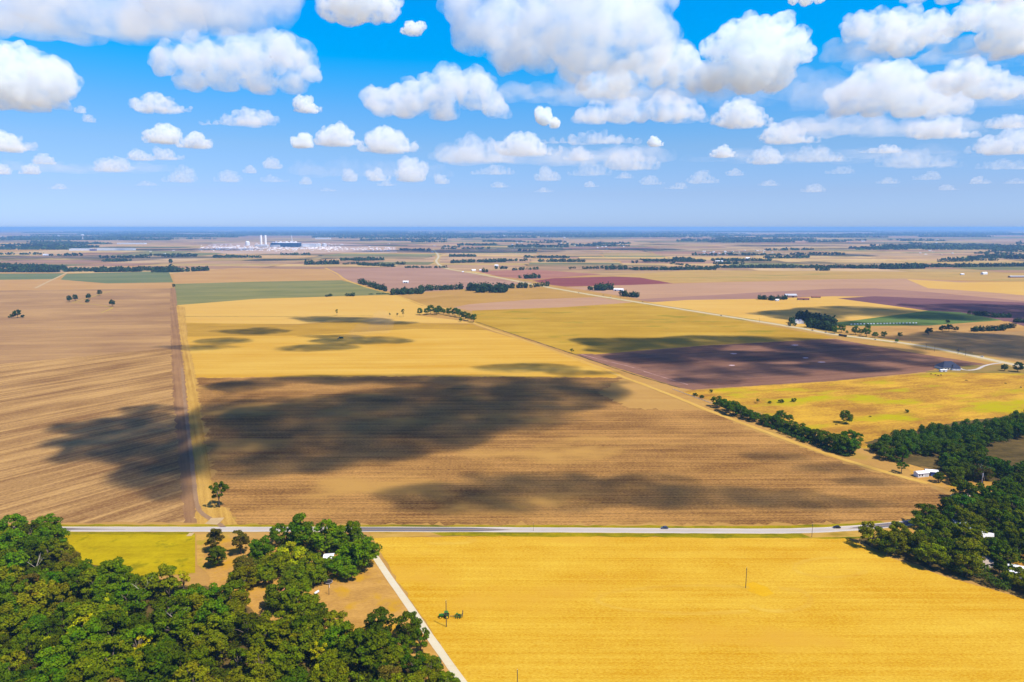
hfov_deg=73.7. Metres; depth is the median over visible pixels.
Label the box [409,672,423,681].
broadleaf tree
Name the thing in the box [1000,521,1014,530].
broadleaf tree
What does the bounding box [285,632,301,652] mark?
broadleaf tree
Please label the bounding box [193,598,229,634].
broadleaf tree
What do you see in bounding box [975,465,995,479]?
broadleaf tree
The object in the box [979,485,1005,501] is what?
broadleaf tree
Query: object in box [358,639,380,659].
broadleaf tree
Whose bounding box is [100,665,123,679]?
broadleaf tree
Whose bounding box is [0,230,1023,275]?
fields
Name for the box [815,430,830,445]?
broadleaf tree
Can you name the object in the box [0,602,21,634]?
broadleaf tree
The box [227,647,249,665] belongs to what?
broadleaf tree
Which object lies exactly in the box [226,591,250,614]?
broadleaf tree
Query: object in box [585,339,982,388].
field
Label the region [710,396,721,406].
broadleaf tree
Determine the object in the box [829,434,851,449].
broadleaf tree
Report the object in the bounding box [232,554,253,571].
broadleaf tree
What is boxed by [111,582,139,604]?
broadleaf tree
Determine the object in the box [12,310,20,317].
broadleaf tree
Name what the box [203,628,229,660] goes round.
broadleaf tree
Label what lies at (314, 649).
broadleaf tree
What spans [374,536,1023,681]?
field
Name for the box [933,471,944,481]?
broadleaf tree
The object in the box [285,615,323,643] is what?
broadleaf tree
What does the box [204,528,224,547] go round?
broadleaf tree
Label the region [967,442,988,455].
broadleaf tree
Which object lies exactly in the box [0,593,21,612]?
broadleaf tree
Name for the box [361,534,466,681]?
lane
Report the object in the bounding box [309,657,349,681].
broadleaf tree
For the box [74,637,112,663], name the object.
broadleaf tree
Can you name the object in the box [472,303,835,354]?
field
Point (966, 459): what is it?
broadleaf tree
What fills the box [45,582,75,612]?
broadleaf tree
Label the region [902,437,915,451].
broadleaf tree
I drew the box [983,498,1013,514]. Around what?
broadleaf tree
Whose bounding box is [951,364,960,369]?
garage
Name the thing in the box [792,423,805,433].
broadleaf tree
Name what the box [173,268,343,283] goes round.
field
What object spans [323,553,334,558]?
shed
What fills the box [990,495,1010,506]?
broadleaf tree
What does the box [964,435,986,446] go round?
broadleaf tree
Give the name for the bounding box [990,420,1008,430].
broadleaf tree
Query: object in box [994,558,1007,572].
broadleaf tree
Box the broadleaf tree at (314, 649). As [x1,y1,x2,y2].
[308,641,327,659]
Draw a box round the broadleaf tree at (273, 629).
[253,610,294,650]
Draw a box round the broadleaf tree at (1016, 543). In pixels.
[1007,538,1023,554]
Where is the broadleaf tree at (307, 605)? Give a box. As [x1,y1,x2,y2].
[293,597,319,624]
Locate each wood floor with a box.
[0,539,411,681]
[859,417,1023,596]
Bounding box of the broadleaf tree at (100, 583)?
[89,573,126,602]
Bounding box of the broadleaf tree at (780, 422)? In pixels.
[776,418,786,427]
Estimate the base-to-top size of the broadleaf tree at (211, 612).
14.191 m
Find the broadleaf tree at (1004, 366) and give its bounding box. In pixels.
[1001,364,1008,370]
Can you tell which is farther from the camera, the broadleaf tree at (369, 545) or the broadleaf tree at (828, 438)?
the broadleaf tree at (828, 438)
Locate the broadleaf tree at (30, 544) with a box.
[14,536,41,558]
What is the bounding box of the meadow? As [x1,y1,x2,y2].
[63,533,194,575]
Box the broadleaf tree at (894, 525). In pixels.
[888,521,909,540]
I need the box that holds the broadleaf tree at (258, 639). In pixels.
[249,631,266,649]
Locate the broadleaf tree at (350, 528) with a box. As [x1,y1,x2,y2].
[345,520,363,540]
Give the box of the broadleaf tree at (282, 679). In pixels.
[273,677,293,681]
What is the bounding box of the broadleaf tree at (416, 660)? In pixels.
[399,651,425,670]
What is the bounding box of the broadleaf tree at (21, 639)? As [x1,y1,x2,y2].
[9,627,45,657]
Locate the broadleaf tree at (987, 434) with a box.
[975,427,1000,443]
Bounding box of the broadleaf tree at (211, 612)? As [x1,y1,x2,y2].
[203,602,222,622]
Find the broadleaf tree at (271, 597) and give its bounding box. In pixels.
[263,577,297,607]
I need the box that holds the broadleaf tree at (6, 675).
[0,661,11,681]
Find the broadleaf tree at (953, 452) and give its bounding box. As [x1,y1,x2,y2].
[942,446,957,456]
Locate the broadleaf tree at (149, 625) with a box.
[131,623,154,645]
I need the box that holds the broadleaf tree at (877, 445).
[872,440,889,448]
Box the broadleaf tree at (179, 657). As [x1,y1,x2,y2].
[155,651,195,681]
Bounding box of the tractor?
[439,611,448,618]
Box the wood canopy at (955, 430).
[878,409,1023,453]
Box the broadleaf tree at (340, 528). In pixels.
[331,524,349,546]
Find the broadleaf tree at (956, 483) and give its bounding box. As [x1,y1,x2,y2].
[950,480,967,494]
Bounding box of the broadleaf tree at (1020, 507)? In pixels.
[1014,505,1023,520]
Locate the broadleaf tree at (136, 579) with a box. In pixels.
[121,573,143,588]
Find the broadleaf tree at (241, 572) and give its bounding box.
[227,566,257,588]
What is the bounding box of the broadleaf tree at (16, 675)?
[8,664,38,681]
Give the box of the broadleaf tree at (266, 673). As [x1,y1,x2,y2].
[243,664,276,681]
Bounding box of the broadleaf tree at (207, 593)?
[195,582,219,600]
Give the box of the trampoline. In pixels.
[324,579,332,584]
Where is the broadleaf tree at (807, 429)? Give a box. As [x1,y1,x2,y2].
[802,427,815,438]
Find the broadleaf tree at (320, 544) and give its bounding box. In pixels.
[310,519,342,551]
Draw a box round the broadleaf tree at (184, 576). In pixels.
[178,570,190,588]
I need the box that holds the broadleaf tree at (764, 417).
[760,414,770,422]
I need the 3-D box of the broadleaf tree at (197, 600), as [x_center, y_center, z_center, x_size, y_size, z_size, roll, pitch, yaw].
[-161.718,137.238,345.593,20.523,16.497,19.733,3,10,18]
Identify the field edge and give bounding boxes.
[184,316,287,316]
[581,354,687,384]
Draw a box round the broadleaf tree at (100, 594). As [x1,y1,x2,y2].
[89,588,115,607]
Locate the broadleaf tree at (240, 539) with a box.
[231,530,249,553]
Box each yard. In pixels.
[203,537,448,681]
[905,464,964,491]
[963,480,991,496]
[966,542,1023,565]
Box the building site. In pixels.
[194,242,396,253]
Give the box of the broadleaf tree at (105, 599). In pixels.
[90,592,115,611]
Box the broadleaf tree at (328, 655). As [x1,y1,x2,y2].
[316,648,340,669]
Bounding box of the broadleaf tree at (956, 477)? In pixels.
[949,474,961,481]
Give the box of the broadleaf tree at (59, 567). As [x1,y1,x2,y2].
[53,556,83,571]
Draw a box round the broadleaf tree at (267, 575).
[253,562,276,583]
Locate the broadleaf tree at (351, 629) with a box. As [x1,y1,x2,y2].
[337,623,365,651]
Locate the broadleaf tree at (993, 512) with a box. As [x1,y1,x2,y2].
[987,507,1019,529]
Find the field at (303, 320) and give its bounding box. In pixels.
[185,315,469,323]
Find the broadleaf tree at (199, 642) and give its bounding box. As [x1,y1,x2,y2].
[192,635,214,655]
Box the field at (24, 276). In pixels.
[0,273,63,279]
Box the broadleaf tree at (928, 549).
[912,541,951,566]
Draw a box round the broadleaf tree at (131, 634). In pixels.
[121,626,153,647]
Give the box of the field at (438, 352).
[187,329,620,377]
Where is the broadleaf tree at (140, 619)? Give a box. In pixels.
[125,612,149,628]
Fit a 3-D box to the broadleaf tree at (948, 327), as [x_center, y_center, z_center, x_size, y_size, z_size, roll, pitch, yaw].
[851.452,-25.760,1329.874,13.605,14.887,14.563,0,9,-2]
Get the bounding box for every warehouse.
[69,248,93,250]
[95,248,135,249]
[117,243,146,243]
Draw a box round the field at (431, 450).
[195,376,954,525]
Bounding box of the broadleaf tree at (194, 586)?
[187,583,201,589]
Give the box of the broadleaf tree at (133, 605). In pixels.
[120,588,151,612]
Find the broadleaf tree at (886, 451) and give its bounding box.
[878,447,894,458]
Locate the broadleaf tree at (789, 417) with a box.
[785,414,793,421]
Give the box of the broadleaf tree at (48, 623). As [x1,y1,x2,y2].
[33,618,62,635]
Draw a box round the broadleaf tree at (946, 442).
[941,439,951,450]
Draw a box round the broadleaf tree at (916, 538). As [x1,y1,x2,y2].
[907,534,938,547]
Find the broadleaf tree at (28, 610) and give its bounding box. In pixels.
[9,604,52,633]
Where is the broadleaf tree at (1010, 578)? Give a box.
[1003,566,1023,586]
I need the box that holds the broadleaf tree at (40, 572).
[35,568,48,582]
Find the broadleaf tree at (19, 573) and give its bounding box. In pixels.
[0,564,26,586]
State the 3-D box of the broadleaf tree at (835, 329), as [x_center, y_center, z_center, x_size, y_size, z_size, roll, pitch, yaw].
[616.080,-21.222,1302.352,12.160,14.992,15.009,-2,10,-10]
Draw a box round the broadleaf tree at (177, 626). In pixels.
[153,605,192,640]
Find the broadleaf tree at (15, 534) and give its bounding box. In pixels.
[0,528,29,550]
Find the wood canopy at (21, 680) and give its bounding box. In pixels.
[15,678,26,681]
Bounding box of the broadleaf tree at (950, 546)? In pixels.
[941,542,971,564]
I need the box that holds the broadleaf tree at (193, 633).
[179,622,211,646]
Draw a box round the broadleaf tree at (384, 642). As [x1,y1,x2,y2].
[364,632,388,654]
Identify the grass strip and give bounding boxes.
[176,306,238,524]
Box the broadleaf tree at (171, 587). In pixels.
[166,583,177,592]
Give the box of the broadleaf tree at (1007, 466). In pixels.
[1000,460,1013,475]
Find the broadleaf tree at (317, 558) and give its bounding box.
[298,552,324,572]
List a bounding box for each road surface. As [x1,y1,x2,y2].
[63,528,99,529]
[360,527,508,530]
[848,489,1003,528]
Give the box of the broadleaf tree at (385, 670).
[378,663,402,681]
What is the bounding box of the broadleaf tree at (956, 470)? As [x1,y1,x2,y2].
[950,466,964,478]
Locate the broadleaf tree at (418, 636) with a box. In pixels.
[409,627,429,650]
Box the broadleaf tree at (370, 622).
[364,606,395,632]
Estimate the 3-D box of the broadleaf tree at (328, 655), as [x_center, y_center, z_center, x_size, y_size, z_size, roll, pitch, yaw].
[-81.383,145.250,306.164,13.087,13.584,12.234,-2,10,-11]
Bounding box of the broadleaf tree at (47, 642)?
[34,634,61,663]
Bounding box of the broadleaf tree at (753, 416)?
[749,412,760,421]
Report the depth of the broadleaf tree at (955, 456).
576.36 m
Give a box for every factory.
[255,244,268,246]
[270,241,300,246]
[301,243,317,246]
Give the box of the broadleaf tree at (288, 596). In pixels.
[279,579,319,613]
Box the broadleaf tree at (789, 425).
[785,420,797,430]
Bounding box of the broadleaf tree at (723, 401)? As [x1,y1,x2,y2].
[719,398,732,411]
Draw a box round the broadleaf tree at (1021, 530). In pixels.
[1018,528,1023,541]
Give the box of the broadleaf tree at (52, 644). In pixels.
[39,635,57,655]
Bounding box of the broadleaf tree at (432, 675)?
[417,669,440,681]
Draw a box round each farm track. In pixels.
[35,273,66,287]
[180,367,225,526]
[205,518,223,524]
[325,268,928,483]
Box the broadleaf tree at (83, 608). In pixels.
[70,602,127,633]
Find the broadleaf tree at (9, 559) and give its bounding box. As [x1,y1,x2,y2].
[0,550,31,572]
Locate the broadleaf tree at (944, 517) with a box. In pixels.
[930,512,949,530]
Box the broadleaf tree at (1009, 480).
[1000,477,1016,485]
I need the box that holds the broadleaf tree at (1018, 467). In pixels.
[1012,464,1023,472]
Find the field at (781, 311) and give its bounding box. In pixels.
[648,296,926,332]
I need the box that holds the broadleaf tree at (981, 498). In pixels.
[969,493,984,503]
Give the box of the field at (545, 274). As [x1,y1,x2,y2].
[476,270,599,279]
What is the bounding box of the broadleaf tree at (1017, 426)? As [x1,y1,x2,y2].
[1010,421,1023,437]
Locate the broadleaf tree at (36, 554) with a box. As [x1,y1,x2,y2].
[31,548,49,565]
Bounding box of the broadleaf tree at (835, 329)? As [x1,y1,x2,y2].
[831,326,838,332]
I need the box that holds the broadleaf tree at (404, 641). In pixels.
[384,633,412,656]
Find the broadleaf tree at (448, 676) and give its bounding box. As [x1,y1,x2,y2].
[436,670,460,681]
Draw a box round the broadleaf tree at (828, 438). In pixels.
[822,433,841,443]
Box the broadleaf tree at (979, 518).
[966,514,988,528]
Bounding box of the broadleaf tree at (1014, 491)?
[1008,489,1023,497]
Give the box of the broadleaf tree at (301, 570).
[284,563,312,583]
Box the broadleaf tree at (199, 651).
[185,644,215,670]
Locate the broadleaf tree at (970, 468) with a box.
[953,462,976,478]
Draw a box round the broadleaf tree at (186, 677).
[178,673,198,681]
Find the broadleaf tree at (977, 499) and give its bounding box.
[973,496,983,503]
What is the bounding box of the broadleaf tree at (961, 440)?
[945,438,968,449]
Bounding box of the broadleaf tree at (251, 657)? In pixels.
[246,646,272,667]
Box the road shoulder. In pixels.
[47,520,911,533]
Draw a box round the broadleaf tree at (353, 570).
[339,564,359,579]
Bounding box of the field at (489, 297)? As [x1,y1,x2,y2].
[364,288,608,306]
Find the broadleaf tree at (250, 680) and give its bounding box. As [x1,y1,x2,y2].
[244,677,262,681]
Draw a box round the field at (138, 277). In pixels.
[61,272,172,282]
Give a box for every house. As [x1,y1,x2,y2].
[935,361,959,369]
[974,531,993,537]
[982,556,993,568]
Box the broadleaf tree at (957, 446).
[946,443,964,456]
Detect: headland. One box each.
[170,288,196,522]
[577,354,707,389]
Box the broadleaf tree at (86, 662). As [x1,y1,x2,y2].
[64,656,110,681]
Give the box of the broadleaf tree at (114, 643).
[88,636,134,675]
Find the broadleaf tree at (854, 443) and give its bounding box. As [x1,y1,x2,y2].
[838,438,861,451]
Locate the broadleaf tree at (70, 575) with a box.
[58,558,93,595]
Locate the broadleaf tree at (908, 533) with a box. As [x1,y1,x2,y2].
[897,529,912,544]
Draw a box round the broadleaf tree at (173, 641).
[162,638,180,648]
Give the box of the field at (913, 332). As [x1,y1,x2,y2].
[845,321,1023,340]
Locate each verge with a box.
[8,521,883,528]
[30,532,192,534]
[369,532,437,537]
[431,249,1023,366]
[431,531,876,538]
[802,523,928,537]
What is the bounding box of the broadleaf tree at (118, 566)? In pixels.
[94,559,132,583]
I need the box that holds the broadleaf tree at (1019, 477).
[1009,472,1023,485]
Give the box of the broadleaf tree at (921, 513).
[911,508,940,525]
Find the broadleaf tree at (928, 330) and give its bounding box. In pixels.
[925,327,932,334]
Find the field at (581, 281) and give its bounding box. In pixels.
[534,276,669,286]
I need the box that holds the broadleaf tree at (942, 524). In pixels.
[938,518,956,536]
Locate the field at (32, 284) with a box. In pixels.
[0,279,172,289]
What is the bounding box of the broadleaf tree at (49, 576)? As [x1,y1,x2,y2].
[39,571,62,587]
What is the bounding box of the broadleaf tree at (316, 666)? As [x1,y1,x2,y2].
[313,664,329,681]
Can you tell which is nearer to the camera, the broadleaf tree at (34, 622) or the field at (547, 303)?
the broadleaf tree at (34, 622)
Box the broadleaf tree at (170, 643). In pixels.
[151,640,180,674]
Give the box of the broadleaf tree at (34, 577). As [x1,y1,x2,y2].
[17,573,47,597]
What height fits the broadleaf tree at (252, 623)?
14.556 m
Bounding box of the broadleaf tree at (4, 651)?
[0,644,14,657]
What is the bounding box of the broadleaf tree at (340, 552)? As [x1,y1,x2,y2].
[335,542,355,565]
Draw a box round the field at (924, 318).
[837,311,998,325]
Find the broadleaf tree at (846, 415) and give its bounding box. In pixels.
[839,410,852,423]
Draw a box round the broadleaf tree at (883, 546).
[876,537,898,554]
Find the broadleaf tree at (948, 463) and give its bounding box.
[942,458,958,466]
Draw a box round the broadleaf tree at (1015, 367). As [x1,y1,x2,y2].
[1012,362,1023,371]
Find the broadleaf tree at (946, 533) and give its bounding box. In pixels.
[935,529,952,539]
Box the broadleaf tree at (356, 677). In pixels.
[339,671,364,681]
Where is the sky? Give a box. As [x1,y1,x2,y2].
[0,0,1023,228]
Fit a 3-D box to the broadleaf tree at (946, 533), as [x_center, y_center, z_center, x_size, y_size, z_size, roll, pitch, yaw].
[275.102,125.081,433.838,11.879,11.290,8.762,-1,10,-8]
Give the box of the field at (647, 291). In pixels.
[568,279,1023,300]
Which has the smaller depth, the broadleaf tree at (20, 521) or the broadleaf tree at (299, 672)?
the broadleaf tree at (299, 672)
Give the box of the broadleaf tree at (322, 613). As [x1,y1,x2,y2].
[313,609,331,630]
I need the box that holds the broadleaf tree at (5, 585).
[0,576,33,605]
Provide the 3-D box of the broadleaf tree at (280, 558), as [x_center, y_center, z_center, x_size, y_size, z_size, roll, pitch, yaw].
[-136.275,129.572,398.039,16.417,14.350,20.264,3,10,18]
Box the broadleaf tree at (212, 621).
[207,611,241,639]
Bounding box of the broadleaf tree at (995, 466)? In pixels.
[991,458,1005,473]
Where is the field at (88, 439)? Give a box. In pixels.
[0,348,195,523]
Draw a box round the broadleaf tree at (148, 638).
[133,635,151,649]
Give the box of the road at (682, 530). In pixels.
[62,520,908,532]
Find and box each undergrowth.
[0,540,416,681]
[232,530,369,611]
[715,401,855,456]
[867,431,1023,590]
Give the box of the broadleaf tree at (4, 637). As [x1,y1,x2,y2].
[0,633,10,650]
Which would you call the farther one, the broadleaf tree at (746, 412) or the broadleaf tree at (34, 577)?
the broadleaf tree at (746, 412)
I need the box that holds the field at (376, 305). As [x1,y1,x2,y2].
[177,295,452,317]
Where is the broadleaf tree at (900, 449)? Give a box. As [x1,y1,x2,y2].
[897,446,908,461]
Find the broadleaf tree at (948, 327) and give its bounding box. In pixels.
[946,324,953,329]
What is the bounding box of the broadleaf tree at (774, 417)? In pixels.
[768,415,781,423]
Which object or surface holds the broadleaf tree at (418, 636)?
on the yard at (362, 594)
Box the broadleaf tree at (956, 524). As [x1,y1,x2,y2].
[948,522,970,536]
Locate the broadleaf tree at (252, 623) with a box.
[224,612,258,637]
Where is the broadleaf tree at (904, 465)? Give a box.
[896,462,909,472]
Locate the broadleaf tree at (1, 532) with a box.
[0,527,14,540]
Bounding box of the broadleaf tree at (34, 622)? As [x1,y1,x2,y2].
[23,614,48,637]
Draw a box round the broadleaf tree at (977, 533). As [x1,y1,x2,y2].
[954,521,988,539]
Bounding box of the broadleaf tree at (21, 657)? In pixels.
[0,650,26,677]
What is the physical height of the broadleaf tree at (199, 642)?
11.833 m
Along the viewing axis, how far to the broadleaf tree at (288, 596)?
354.01 m
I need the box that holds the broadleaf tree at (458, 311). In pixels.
[456,309,462,317]
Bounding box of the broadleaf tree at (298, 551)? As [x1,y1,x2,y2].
[276,541,305,564]
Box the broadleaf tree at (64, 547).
[51,542,75,559]
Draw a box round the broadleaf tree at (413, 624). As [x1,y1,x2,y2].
[395,610,422,635]
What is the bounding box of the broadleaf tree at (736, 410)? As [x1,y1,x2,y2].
[733,405,746,416]
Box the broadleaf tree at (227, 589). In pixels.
[217,579,248,604]
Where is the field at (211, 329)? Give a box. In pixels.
[187,321,485,336]
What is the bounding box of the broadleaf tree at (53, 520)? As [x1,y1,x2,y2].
[28,513,63,532]
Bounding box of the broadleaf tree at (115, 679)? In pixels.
[98,677,124,681]
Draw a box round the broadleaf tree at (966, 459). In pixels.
[959,458,973,464]
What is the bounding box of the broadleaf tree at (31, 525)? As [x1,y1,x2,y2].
[17,522,39,535]
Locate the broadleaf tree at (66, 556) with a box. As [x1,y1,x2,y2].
[58,551,80,570]
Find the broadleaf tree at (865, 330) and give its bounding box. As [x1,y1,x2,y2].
[862,327,871,335]
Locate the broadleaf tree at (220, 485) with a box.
[208,481,228,507]
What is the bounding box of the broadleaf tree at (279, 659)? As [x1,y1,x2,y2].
[265,640,304,678]
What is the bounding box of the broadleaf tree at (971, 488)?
[959,482,985,495]
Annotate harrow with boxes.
[454,610,462,618]
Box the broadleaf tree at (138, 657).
[120,643,159,680]
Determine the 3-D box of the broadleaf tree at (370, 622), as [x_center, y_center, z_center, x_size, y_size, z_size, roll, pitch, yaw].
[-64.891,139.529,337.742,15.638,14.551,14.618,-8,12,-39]
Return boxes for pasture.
[196,534,229,570]
[684,372,1023,448]
[927,364,1023,373]
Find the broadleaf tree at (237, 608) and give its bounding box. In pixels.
[221,602,250,633]
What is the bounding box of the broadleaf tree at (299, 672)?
[282,666,313,681]
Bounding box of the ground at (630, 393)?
[0,229,1023,657]
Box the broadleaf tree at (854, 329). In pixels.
[851,326,859,334]
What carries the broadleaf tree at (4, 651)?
on the wood floor at (226, 663)
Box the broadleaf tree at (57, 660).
[33,642,70,674]
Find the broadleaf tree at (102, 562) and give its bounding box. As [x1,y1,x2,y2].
[94,556,122,581]
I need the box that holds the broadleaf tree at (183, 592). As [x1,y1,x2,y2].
[165,588,197,612]
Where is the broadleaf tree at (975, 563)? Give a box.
[953,553,984,576]
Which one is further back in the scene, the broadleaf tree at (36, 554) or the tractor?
the broadleaf tree at (36, 554)
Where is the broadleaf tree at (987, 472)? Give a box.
[974,465,993,478]
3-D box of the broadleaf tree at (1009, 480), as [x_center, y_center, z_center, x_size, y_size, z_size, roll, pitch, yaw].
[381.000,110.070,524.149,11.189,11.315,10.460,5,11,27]
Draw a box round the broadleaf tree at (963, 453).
[957,450,968,457]
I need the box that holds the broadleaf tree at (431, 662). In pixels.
[418,652,443,670]
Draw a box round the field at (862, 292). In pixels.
[635,288,1023,302]
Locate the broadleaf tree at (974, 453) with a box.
[967,450,987,465]
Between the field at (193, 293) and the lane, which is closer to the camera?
the lane
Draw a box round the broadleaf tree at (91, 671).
[64,665,114,681]
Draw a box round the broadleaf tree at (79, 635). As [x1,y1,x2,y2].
[60,616,110,663]
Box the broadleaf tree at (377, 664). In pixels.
[371,655,393,678]
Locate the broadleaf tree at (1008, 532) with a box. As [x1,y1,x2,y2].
[1000,528,1019,540]
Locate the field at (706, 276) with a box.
[599,270,1023,282]
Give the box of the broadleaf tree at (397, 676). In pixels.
[388,671,420,681]
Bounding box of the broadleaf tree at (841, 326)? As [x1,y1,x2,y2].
[837,324,845,330]
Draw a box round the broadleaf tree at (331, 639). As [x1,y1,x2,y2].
[317,620,355,656]
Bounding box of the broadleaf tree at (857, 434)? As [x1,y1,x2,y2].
[850,432,863,441]
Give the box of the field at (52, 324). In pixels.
[0,288,171,363]
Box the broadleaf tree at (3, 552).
[0,548,19,559]
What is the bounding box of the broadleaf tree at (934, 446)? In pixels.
[921,441,941,454]
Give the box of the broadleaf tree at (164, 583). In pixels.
[158,578,181,596]
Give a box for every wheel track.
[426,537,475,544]
[594,584,749,614]
[750,586,813,612]
[792,557,867,577]
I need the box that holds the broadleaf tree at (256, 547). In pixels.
[248,534,275,558]
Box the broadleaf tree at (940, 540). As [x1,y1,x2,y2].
[932,537,953,549]
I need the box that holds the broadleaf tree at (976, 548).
[956,538,990,560]
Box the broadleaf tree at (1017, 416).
[1014,414,1023,418]
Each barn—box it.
[784,294,796,297]
[913,470,929,476]
[925,469,937,475]
[1008,276,1023,277]
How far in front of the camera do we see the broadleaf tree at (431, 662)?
308.74 m
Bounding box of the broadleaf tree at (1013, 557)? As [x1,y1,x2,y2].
[1003,551,1017,562]
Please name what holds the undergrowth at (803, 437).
on the ground at (630, 393)
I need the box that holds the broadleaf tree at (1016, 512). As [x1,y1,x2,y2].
[1012,509,1023,525]
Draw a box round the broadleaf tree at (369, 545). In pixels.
[342,536,382,570]
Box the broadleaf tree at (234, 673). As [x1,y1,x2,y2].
[226,666,244,681]
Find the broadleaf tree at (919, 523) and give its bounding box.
[908,514,933,532]
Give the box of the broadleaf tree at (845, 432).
[840,429,855,437]
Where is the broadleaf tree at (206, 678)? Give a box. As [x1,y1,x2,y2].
[195,674,222,681]
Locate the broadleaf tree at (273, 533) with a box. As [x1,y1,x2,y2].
[269,523,288,544]
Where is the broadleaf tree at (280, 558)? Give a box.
[261,551,292,571]
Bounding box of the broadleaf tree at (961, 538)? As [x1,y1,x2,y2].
[955,536,975,548]
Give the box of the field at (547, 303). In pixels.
[454,297,632,310]
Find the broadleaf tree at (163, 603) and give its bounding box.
[152,594,188,624]
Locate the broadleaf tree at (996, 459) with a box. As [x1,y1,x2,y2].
[977,456,1004,471]
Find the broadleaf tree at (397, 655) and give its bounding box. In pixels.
[380,645,403,667]
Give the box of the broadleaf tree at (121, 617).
[93,609,132,637]
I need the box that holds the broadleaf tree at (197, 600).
[173,592,210,626]
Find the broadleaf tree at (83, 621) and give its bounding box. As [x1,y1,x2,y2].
[66,612,94,636]
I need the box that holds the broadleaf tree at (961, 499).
[951,493,976,511]
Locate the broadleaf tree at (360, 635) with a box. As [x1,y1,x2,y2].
[338,628,381,668]
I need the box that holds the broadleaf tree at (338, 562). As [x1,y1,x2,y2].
[323,555,348,576]
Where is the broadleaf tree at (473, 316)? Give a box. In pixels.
[469,314,476,321]
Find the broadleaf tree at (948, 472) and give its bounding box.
[946,467,965,475]
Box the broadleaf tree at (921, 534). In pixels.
[913,531,928,543]
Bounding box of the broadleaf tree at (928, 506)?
[913,503,939,524]
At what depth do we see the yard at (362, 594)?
379.92 m
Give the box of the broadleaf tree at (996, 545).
[979,537,1012,560]
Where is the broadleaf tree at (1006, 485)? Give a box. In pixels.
[991,480,1014,493]
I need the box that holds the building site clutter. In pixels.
[199,243,393,251]
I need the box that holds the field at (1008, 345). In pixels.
[905,331,1023,362]
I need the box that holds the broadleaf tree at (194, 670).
[169,660,209,681]
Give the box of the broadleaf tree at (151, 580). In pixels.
[139,563,176,593]
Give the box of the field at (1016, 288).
[908,279,1023,294]
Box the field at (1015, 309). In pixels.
[839,296,1023,325]
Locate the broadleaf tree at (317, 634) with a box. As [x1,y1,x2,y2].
[289,620,324,655]
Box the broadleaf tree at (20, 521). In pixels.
[0,513,28,530]
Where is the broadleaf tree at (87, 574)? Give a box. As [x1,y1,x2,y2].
[78,567,97,593]
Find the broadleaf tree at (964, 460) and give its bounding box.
[958,459,971,465]
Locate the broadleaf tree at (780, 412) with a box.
[775,410,786,418]
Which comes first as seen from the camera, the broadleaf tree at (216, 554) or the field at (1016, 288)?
the broadleaf tree at (216, 554)
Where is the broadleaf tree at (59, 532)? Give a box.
[30,523,69,548]
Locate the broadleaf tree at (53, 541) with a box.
[34,537,60,559]
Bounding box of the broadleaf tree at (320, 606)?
[312,602,327,612]
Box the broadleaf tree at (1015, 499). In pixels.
[1001,493,1023,509]
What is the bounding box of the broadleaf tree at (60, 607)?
[51,602,72,626]
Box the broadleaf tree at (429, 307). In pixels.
[427,305,434,312]
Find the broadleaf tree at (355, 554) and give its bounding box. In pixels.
[341,541,366,557]
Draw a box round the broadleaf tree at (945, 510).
[941,505,955,519]
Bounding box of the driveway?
[961,363,998,369]
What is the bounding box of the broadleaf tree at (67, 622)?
[61,599,89,628]
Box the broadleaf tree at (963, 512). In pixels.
[949,504,975,520]
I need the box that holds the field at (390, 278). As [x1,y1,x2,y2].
[329,266,531,291]
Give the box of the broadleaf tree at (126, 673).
[116,641,176,681]
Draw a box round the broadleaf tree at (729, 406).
[725,400,741,414]
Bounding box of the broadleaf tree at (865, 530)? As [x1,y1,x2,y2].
[858,520,887,546]
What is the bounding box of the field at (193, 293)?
[175,280,390,304]
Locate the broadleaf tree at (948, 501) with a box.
[936,497,954,514]
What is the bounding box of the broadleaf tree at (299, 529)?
[286,512,314,545]
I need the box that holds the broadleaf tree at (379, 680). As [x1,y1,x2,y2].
[369,677,388,681]
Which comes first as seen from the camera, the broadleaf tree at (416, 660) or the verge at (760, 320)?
the broadleaf tree at (416, 660)
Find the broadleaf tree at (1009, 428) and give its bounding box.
[993,423,1013,436]
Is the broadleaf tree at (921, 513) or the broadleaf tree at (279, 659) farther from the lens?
the broadleaf tree at (921, 513)
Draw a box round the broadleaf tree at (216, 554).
[205,546,226,565]
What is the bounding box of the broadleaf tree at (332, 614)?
[315,610,347,627]
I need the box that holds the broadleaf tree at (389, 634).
[376,630,391,648]
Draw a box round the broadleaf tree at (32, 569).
[24,566,39,582]
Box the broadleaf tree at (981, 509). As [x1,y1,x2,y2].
[963,502,986,516]
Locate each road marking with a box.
[442,524,911,532]
[460,513,956,530]
[487,520,909,528]
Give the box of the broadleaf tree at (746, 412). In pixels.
[741,409,755,418]
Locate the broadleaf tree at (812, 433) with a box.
[807,428,822,440]
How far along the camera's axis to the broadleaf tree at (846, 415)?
702.67 m
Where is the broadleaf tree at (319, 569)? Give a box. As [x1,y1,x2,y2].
[301,564,327,584]
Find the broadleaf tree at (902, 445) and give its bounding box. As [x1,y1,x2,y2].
[896,444,908,457]
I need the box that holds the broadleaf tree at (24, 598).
[14,579,59,613]
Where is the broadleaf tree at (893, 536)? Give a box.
[881,531,909,554]
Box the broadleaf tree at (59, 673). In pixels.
[25,666,78,681]
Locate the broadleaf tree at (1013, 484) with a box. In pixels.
[1004,482,1023,492]
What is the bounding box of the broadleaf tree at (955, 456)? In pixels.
[939,452,959,462]
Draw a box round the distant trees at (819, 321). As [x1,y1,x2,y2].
[0,230,1023,331]

